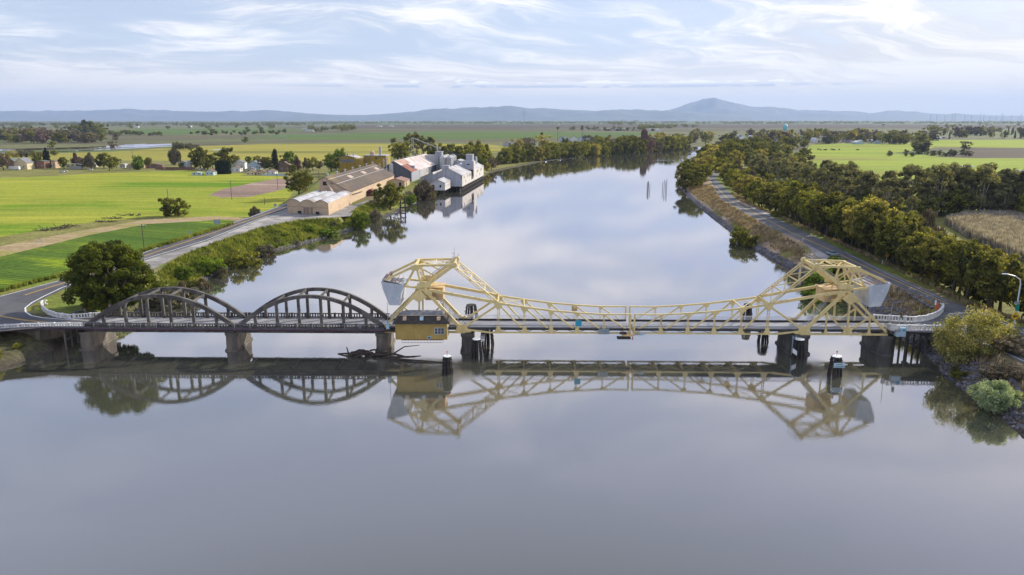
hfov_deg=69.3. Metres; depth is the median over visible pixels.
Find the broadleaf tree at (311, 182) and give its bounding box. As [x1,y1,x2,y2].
[300,174,313,189]
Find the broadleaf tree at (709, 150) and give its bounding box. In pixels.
[700,148,718,155]
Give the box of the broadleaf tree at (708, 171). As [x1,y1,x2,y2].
[697,163,715,181]
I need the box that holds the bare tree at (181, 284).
[178,280,195,299]
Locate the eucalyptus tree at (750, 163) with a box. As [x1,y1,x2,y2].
[747,159,755,166]
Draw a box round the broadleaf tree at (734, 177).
[729,174,746,194]
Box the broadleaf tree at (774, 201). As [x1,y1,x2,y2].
[769,190,789,213]
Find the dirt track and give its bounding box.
[0,216,244,256]
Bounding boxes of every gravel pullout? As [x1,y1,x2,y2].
[750,206,771,216]
[805,243,829,259]
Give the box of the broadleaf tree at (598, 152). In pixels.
[591,143,601,155]
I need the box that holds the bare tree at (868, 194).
[854,187,878,202]
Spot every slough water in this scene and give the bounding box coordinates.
[0,144,170,150]
[57,145,184,151]
[118,121,247,121]
[809,139,845,142]
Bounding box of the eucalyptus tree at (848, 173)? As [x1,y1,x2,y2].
[837,170,852,188]
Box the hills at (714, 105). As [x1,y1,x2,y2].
[664,98,1023,119]
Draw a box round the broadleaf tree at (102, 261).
[59,240,160,314]
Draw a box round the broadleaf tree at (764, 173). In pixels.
[756,169,774,181]
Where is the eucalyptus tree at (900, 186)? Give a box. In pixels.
[890,181,908,197]
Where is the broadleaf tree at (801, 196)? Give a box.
[792,187,817,225]
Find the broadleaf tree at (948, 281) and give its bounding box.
[937,273,967,295]
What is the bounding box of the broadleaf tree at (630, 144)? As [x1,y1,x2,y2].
[615,136,636,153]
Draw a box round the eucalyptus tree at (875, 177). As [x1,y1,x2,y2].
[860,170,879,194]
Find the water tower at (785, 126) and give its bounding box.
[783,124,787,130]
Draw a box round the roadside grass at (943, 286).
[714,176,1003,312]
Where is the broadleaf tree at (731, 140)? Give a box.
[722,139,741,149]
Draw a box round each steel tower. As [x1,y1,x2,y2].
[383,281,499,332]
[757,282,887,335]
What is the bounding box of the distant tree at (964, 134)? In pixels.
[959,130,969,137]
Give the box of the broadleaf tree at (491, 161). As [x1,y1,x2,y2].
[485,158,496,169]
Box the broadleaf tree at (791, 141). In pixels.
[787,137,800,147]
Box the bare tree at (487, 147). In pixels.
[484,144,491,153]
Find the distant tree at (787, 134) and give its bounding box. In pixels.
[781,132,794,139]
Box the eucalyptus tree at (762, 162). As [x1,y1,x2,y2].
[754,159,770,178]
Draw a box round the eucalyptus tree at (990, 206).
[985,179,1008,210]
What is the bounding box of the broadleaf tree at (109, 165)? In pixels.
[101,157,117,170]
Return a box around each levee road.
[0,203,287,330]
[710,178,1023,362]
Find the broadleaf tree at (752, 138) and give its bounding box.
[744,136,758,141]
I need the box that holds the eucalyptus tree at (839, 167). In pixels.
[827,164,846,190]
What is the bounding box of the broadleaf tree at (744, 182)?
[731,174,761,198]
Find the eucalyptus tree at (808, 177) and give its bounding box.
[798,164,815,183]
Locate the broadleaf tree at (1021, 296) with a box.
[1013,275,1023,304]
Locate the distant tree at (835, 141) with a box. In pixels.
[833,134,840,142]
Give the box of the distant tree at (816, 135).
[810,131,819,138]
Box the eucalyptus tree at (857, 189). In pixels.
[849,186,864,200]
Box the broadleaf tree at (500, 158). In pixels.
[496,156,504,163]
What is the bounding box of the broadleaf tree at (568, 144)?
[560,141,574,157]
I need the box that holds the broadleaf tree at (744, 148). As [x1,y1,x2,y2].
[733,145,753,159]
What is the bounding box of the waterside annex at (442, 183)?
[431,177,450,194]
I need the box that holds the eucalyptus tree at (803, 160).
[797,157,806,178]
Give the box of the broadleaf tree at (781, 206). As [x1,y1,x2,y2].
[778,192,790,217]
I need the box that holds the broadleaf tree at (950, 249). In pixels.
[933,238,991,290]
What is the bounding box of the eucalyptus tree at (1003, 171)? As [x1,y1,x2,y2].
[997,167,1019,198]
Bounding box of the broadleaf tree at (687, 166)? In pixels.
[682,162,701,171]
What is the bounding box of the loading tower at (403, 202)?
[399,192,405,210]
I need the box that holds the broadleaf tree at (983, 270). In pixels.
[964,248,1023,308]
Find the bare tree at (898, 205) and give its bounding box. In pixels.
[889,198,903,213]
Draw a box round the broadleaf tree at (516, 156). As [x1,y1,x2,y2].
[506,144,521,162]
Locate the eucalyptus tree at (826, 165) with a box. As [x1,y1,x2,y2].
[820,163,832,181]
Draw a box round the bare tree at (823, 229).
[813,221,830,234]
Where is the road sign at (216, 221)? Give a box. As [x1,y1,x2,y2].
[213,219,220,223]
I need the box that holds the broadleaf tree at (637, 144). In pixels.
[627,135,642,153]
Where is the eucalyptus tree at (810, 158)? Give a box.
[804,154,816,166]
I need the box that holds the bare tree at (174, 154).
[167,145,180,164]
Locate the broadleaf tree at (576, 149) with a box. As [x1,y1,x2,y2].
[568,142,580,157]
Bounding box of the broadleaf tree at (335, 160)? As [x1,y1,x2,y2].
[329,157,339,170]
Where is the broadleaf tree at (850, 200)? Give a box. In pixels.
[822,197,870,242]
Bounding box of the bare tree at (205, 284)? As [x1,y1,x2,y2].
[195,278,211,288]
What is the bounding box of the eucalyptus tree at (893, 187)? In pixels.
[882,185,899,201]
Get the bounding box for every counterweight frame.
[381,249,459,304]
[800,254,890,306]
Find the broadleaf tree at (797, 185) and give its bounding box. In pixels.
[780,180,822,222]
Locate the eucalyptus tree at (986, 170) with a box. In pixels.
[967,165,1002,210]
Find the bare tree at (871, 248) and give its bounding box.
[855,237,874,252]
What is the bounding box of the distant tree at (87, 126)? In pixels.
[81,123,99,132]
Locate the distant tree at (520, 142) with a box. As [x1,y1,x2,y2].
[510,138,524,147]
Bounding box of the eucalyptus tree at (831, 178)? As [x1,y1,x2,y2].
[823,177,836,192]
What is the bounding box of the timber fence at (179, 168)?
[164,167,194,169]
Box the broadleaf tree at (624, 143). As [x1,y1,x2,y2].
[611,138,629,153]
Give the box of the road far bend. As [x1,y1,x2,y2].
[710,170,718,177]
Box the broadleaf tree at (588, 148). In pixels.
[579,141,591,156]
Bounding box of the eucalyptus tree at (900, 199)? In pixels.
[894,194,903,207]
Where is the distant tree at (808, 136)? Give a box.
[805,134,812,140]
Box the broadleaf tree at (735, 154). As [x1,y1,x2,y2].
[729,150,744,163]
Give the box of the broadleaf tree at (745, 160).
[742,151,758,165]
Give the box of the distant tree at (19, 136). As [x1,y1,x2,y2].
[14,134,21,142]
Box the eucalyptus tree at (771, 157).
[767,153,778,166]
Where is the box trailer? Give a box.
[8,166,20,169]
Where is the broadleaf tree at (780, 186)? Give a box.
[763,182,788,208]
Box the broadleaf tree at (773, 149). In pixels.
[762,144,780,156]
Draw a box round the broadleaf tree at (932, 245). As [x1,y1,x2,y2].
[908,235,971,281]
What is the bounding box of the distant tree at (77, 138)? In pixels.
[73,133,80,141]
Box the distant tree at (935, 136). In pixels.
[930,131,941,140]
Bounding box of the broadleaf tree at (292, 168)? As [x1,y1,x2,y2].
[288,165,296,173]
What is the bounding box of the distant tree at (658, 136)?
[650,134,662,138]
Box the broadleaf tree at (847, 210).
[842,197,902,251]
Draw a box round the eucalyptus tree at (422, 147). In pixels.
[418,135,427,153]
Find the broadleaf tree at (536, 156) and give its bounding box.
[531,147,541,160]
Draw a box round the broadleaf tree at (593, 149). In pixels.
[584,140,596,156]
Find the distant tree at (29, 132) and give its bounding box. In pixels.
[25,129,35,142]
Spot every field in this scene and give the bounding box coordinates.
[0,170,293,236]
[0,220,234,289]
[3,143,507,161]
[103,135,266,140]
[112,129,306,134]
[151,138,613,144]
[281,129,841,132]
[284,132,661,139]
[291,124,1023,128]
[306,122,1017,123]
[771,157,999,215]
[807,143,1023,169]
[887,139,1023,147]
[937,148,1023,157]
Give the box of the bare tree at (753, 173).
[743,169,758,194]
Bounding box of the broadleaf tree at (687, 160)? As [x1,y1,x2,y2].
[682,158,694,164]
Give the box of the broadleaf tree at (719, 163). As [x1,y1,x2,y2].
[712,159,730,173]
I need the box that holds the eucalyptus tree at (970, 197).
[965,184,978,209]
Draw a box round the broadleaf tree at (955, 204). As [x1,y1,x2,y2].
[936,188,978,213]
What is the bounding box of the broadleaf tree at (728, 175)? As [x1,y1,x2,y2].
[723,168,739,189]
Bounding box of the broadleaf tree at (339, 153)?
[334,147,344,156]
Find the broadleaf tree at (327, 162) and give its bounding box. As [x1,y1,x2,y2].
[322,152,336,171]
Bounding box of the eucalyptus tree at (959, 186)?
[946,169,968,190]
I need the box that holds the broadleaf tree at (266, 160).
[262,157,273,168]
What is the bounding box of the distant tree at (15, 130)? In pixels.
[7,128,21,137]
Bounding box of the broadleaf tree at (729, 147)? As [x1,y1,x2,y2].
[717,141,737,154]
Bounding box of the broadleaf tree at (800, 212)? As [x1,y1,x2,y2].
[789,189,821,228]
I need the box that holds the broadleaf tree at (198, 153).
[187,146,208,167]
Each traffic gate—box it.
[385,303,389,328]
[887,304,892,329]
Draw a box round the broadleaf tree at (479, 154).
[464,145,488,163]
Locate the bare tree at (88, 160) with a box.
[82,152,95,168]
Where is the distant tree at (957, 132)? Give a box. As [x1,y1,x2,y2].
[952,128,967,136]
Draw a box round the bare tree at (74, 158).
[70,152,80,165]
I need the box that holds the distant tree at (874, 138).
[868,134,878,142]
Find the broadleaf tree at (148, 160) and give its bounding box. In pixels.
[144,157,151,164]
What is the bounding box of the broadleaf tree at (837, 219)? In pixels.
[831,200,861,246]
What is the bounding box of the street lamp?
[1002,273,1020,326]
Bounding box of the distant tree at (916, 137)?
[915,135,926,142]
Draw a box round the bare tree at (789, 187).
[777,179,796,217]
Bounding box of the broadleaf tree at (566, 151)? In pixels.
[558,142,569,157]
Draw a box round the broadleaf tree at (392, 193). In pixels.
[372,181,406,209]
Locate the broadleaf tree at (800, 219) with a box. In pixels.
[795,214,816,228]
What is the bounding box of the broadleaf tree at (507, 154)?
[496,147,514,163]
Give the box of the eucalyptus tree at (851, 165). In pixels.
[847,161,860,170]
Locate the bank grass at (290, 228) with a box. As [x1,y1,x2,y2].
[0,198,384,302]
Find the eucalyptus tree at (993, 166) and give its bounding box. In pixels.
[976,162,1001,209]
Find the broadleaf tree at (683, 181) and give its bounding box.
[674,172,700,191]
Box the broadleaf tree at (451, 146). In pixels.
[447,144,456,153]
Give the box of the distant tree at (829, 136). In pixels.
[823,131,834,143]
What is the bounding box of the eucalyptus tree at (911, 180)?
[897,163,918,205]
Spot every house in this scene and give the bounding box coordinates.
[6,158,17,167]
[14,157,34,169]
[34,160,50,168]
[51,159,59,167]
[126,164,144,168]
[146,163,164,167]
[192,172,203,174]
[205,168,216,174]
[231,166,242,171]
[232,159,246,168]
[246,169,256,174]
[247,160,260,169]
[256,169,267,174]
[267,169,277,173]
[279,161,290,171]
[392,310,450,342]
[569,136,577,141]
[852,140,863,143]
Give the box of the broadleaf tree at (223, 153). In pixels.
[213,147,236,164]
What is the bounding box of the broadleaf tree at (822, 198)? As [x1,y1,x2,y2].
[812,191,845,236]
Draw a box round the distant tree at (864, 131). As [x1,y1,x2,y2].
[858,129,868,134]
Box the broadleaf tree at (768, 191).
[754,183,785,210]
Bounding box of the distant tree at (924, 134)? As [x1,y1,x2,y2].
[919,133,931,140]
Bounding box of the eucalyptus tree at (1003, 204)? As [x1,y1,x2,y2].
[997,186,1016,210]
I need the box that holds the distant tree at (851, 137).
[844,130,858,140]
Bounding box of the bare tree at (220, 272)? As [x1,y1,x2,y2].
[213,266,228,277]
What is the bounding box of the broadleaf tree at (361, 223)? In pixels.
[351,212,371,229]
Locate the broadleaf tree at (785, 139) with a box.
[778,136,791,145]
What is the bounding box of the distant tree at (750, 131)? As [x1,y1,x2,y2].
[745,128,753,136]
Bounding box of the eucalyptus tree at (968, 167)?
[948,163,982,211]
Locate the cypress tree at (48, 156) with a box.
[47,150,51,166]
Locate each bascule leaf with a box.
[454,261,631,333]
[628,262,817,334]
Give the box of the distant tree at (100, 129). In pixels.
[95,127,107,135]
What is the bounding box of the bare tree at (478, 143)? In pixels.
[472,138,485,157]
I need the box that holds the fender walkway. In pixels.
[480,330,485,340]
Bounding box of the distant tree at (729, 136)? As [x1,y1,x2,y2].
[726,133,733,139]
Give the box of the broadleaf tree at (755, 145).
[745,141,764,152]
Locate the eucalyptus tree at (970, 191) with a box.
[957,174,981,209]
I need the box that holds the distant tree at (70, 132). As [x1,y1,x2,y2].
[62,129,78,140]
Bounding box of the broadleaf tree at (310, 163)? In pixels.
[305,157,318,170]
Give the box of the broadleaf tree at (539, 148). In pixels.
[536,146,545,160]
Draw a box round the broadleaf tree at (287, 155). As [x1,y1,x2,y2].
[279,151,296,164]
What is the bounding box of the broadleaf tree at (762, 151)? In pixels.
[755,148,768,158]
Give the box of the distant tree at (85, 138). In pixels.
[77,132,93,142]
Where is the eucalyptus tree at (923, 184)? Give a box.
[915,177,933,195]
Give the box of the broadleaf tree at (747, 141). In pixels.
[738,139,750,151]
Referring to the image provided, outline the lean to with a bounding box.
[420,169,441,181]
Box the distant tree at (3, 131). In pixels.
[0,129,10,139]
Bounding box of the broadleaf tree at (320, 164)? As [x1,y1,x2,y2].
[316,160,322,168]
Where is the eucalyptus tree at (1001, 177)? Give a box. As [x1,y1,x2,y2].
[987,174,1012,207]
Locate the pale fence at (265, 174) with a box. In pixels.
[262,173,286,175]
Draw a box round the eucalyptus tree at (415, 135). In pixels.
[410,131,420,155]
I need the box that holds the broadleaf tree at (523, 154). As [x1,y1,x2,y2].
[512,147,528,161]
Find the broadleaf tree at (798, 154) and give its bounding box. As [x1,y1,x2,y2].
[794,152,806,161]
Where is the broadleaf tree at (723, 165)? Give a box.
[716,163,731,172]
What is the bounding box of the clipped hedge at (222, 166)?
[214,159,231,173]
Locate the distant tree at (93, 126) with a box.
[86,124,98,133]
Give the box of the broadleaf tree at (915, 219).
[873,215,931,266]
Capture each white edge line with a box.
[3,205,281,295]
[24,219,257,319]
[845,252,945,300]
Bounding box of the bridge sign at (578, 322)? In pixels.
[575,320,581,325]
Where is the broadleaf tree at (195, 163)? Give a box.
[190,158,199,167]
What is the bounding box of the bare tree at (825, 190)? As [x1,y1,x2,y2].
[820,187,829,200]
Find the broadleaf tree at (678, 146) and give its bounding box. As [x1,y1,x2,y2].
[667,134,682,149]
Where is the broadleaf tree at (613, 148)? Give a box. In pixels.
[598,140,615,154]
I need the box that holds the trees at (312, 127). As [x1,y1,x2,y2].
[0,119,644,135]
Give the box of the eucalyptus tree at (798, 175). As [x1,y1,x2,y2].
[791,165,805,180]
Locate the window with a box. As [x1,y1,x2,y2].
[434,328,444,334]
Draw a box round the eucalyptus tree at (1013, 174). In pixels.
[1005,170,1021,208]
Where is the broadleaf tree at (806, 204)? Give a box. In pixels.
[800,191,821,233]
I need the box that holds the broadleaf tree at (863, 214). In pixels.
[850,201,901,254]
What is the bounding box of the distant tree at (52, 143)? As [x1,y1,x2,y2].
[47,141,56,147]
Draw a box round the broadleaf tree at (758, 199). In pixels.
[752,186,771,207]
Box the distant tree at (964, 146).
[960,141,973,149]
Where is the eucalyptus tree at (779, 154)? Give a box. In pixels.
[771,152,783,162]
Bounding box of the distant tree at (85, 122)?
[76,120,91,131]
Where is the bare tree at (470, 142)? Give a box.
[468,140,474,153]
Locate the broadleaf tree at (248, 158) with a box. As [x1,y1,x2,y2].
[245,156,251,162]
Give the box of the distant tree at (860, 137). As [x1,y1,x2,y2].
[858,134,866,141]
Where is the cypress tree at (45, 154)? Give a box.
[44,147,47,159]
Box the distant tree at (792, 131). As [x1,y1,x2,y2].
[786,129,798,136]
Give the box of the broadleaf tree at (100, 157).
[94,152,110,167]
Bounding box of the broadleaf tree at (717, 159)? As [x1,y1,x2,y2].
[704,154,721,170]
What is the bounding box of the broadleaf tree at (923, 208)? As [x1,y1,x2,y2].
[906,194,942,214]
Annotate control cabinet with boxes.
[894,327,905,336]
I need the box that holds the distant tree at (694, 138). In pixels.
[689,133,699,142]
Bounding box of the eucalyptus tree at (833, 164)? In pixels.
[828,162,837,191]
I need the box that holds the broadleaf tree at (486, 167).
[482,162,490,170]
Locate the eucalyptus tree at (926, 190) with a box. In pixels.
[916,186,930,211]
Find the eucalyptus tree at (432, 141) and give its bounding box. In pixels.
[426,136,434,154]
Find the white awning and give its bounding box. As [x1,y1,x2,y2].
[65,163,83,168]
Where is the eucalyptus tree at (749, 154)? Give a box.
[746,152,753,161]
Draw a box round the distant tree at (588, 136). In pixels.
[582,135,593,141]
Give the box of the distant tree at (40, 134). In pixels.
[32,130,50,142]
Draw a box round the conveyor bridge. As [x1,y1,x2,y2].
[368,199,402,202]
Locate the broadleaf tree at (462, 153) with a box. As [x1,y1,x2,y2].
[458,149,474,159]
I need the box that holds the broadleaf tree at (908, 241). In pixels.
[895,231,942,276]
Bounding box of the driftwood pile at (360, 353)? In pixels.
[338,345,442,362]
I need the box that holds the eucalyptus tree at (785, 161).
[776,157,790,169]
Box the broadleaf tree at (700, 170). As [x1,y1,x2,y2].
[685,165,707,186]
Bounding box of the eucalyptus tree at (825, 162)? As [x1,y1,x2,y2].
[819,160,832,167]
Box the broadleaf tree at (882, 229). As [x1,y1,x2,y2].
[872,215,913,263]
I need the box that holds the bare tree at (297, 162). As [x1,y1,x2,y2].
[293,156,301,169]
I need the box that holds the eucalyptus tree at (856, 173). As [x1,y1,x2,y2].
[851,167,861,191]
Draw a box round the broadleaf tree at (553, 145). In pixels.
[541,142,561,159]
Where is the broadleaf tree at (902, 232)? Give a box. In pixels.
[885,218,943,272]
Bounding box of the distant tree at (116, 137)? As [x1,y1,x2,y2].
[112,133,119,139]
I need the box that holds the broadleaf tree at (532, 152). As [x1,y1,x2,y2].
[520,143,536,161]
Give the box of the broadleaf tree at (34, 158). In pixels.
[31,156,41,161]
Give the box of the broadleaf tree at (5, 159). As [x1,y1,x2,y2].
[0,153,9,169]
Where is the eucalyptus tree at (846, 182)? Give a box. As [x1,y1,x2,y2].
[833,177,852,195]
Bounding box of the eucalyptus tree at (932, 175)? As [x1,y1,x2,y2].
[926,173,946,191]
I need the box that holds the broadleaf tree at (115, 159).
[109,156,121,167]
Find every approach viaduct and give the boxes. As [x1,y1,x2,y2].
[0,300,99,349]
[872,303,966,354]
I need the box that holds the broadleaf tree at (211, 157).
[204,154,218,167]
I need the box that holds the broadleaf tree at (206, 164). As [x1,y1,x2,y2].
[202,160,211,169]
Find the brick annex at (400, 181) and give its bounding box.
[387,176,409,186]
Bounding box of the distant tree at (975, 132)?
[972,126,982,135]
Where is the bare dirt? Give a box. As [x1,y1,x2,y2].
[210,178,289,196]
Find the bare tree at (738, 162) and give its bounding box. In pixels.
[734,159,742,168]
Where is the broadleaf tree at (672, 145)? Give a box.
[664,136,677,150]
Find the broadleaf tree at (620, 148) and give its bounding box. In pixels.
[611,141,622,154]
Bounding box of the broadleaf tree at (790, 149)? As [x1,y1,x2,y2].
[780,144,794,154]
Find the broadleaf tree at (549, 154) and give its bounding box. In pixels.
[540,144,552,159]
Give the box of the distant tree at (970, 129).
[966,126,977,134]
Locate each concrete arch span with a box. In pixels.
[83,287,247,332]
[234,287,389,333]
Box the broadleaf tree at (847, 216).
[842,203,889,249]
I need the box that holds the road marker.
[935,300,938,309]
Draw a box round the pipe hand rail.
[8,322,378,330]
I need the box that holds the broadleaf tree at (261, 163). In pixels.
[257,157,267,168]
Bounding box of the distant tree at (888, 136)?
[883,132,897,143]
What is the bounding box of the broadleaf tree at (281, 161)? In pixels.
[277,159,289,168]
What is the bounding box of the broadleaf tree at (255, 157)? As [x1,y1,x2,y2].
[252,155,260,161]
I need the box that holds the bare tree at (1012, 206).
[1003,191,1022,210]
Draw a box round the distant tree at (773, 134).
[766,130,777,139]
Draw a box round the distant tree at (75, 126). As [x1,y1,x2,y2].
[65,125,82,130]
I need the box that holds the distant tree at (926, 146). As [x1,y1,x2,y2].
[919,140,932,153]
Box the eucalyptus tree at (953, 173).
[935,165,959,213]
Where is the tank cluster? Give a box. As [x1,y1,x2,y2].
[379,157,393,173]
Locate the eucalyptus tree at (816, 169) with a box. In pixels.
[807,166,819,187]
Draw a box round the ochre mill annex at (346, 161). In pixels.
[339,153,361,172]
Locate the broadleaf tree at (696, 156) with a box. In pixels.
[689,154,706,164]
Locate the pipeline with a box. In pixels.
[0,328,394,331]
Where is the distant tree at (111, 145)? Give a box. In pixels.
[107,141,117,148]
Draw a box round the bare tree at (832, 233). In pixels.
[829,228,850,242]
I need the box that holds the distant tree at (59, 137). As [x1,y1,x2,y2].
[51,131,67,142]
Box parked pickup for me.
[826,251,840,256]
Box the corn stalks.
[944,209,1023,260]
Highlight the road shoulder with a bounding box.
[144,199,371,268]
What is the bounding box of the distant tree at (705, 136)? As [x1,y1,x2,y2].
[699,132,711,143]
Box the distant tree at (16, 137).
[10,135,18,142]
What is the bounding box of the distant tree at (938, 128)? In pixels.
[927,127,939,133]
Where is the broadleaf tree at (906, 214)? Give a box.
[898,210,921,221]
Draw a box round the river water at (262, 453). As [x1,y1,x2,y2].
[0,147,1023,574]
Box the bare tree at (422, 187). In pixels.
[413,179,434,199]
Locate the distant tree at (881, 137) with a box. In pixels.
[876,132,887,142]
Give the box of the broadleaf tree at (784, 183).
[772,180,789,188]
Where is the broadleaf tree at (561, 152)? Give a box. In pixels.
[550,142,564,158]
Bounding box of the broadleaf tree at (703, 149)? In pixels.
[695,146,715,154]
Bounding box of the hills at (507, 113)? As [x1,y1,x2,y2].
[284,106,751,120]
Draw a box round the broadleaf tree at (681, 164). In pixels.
[676,162,688,175]
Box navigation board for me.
[599,329,608,333]
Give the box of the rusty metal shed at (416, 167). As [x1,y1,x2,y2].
[384,153,436,181]
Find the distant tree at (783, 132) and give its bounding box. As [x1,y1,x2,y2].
[778,131,791,139]
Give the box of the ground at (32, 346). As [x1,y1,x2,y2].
[0,120,1023,436]
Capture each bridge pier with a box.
[78,330,117,350]
[225,331,252,351]
[375,333,395,351]
[460,331,474,353]
[775,333,809,356]
[859,332,894,355]
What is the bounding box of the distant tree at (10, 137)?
[3,133,12,141]
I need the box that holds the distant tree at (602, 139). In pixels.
[597,136,609,144]
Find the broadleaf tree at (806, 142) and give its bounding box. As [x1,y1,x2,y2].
[799,139,809,147]
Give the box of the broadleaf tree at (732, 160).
[722,158,735,163]
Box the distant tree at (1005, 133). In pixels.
[1000,130,1009,137]
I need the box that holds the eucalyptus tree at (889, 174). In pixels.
[874,170,898,193]
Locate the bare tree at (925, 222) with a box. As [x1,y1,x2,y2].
[920,217,933,230]
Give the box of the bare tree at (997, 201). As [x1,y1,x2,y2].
[984,196,1011,210]
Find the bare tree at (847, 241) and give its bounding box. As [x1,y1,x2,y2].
[845,237,857,247]
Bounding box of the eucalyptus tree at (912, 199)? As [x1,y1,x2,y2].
[903,195,920,216]
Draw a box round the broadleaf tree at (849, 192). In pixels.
[846,185,860,197]
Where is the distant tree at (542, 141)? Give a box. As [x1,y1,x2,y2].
[535,135,550,147]
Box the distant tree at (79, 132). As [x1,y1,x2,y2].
[71,131,80,141]
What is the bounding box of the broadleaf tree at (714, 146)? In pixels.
[707,144,724,156]
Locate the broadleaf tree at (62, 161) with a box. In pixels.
[57,157,69,168]
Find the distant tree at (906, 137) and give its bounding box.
[901,133,910,143]
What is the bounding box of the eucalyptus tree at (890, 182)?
[875,177,902,207]
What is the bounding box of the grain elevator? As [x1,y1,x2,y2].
[411,137,465,170]
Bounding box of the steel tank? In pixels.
[186,160,191,166]
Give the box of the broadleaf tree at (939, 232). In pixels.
[934,231,956,238]
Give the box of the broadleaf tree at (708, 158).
[694,155,716,167]
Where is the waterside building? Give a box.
[433,154,483,191]
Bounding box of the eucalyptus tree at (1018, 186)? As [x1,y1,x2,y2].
[1011,169,1023,201]
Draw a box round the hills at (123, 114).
[0,109,309,119]
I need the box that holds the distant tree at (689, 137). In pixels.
[686,134,692,143]
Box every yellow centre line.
[25,207,284,294]
[26,207,285,294]
[719,190,946,303]
[743,207,947,303]
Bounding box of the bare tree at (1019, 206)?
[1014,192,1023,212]
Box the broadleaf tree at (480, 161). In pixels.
[477,158,485,165]
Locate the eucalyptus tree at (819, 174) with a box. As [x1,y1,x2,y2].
[813,167,831,191]
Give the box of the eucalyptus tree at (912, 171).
[898,165,927,212]
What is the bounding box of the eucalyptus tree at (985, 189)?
[967,181,986,211]
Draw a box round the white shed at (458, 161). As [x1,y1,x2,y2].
[453,159,463,164]
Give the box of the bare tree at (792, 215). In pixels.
[789,211,810,222]
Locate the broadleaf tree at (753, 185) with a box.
[745,180,766,203]
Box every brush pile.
[34,228,60,230]
[38,225,71,228]
[95,219,116,221]
[101,216,123,218]
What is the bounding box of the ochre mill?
[354,146,390,168]
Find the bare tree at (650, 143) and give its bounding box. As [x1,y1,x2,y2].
[640,128,655,152]
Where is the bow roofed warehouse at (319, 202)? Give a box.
[287,190,351,214]
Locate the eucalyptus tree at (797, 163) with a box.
[792,161,804,179]
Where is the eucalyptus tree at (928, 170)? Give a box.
[915,167,933,178]
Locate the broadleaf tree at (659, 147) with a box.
[653,140,663,151]
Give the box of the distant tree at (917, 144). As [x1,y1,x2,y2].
[910,140,924,151]
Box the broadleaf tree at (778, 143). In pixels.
[771,141,784,149]
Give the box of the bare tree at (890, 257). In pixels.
[878,254,899,263]
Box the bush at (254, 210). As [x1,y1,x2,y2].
[248,206,259,216]
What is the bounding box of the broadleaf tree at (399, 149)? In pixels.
[388,140,410,159]
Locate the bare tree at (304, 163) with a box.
[302,157,308,168]
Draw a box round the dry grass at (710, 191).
[686,183,1023,400]
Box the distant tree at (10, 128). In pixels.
[4,127,17,132]
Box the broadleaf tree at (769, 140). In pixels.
[759,137,774,147]
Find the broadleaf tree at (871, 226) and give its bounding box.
[858,210,908,259]
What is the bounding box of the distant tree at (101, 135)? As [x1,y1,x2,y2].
[95,132,106,140]
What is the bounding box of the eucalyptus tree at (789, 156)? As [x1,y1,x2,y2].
[782,153,794,167]
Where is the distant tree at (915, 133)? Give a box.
[909,132,923,140]
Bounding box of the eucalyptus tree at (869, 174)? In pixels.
[854,170,876,196]
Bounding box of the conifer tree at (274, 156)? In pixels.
[269,148,278,170]
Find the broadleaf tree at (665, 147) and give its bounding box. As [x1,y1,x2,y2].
[657,138,670,150]
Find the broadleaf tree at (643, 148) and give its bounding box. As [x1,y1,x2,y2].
[632,136,647,152]
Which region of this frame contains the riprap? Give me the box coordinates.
[680,186,1023,435]
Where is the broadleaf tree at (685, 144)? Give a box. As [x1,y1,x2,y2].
[676,135,688,148]
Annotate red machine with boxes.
[367,188,373,195]
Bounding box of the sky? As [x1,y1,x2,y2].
[0,0,1023,115]
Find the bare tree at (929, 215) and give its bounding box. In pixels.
[920,207,947,233]
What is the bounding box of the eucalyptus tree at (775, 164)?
[771,160,781,182]
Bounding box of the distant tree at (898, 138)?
[895,135,906,143]
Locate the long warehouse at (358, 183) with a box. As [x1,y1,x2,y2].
[319,162,393,201]
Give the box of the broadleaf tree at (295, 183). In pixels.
[283,169,313,194]
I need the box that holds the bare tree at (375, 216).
[369,207,381,222]
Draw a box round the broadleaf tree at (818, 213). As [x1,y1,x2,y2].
[814,193,859,238]
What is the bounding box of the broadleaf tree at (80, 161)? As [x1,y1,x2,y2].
[75,158,83,165]
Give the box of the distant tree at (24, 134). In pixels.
[21,129,38,142]
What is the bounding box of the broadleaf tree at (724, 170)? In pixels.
[717,163,738,179]
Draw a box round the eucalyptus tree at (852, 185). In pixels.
[835,175,854,195]
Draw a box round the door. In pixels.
[304,207,312,213]
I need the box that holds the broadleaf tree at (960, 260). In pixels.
[947,244,1002,298]
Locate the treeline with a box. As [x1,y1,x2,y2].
[0,121,1023,131]
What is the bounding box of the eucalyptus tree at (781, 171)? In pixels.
[774,167,792,188]
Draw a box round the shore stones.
[66,208,399,339]
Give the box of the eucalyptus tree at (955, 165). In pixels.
[939,162,961,213]
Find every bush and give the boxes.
[11,341,22,348]
[130,155,143,169]
[148,292,182,310]
[151,285,198,306]
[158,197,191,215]
[172,266,193,280]
[185,277,206,288]
[195,256,227,275]
[223,248,263,268]
[248,206,259,216]
[255,244,276,256]
[305,224,315,231]
[318,228,339,236]
[405,194,416,204]
[729,225,751,244]
[741,232,759,246]
[770,210,790,216]
[800,284,841,302]
[802,268,850,290]
[823,255,847,275]
[931,303,1023,366]
[949,366,970,379]
[966,378,1023,413]
[978,365,1012,379]
[992,333,1023,357]
[1005,363,1023,378]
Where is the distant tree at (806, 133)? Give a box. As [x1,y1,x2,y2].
[800,131,810,139]
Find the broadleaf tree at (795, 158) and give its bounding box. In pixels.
[791,154,798,161]
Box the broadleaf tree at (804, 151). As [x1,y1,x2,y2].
[799,148,811,156]
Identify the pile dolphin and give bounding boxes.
[441,351,452,374]
[464,303,477,317]
[471,338,482,358]
[482,330,493,345]
[742,303,752,319]
[757,331,769,342]
[791,338,805,359]
[827,351,844,376]

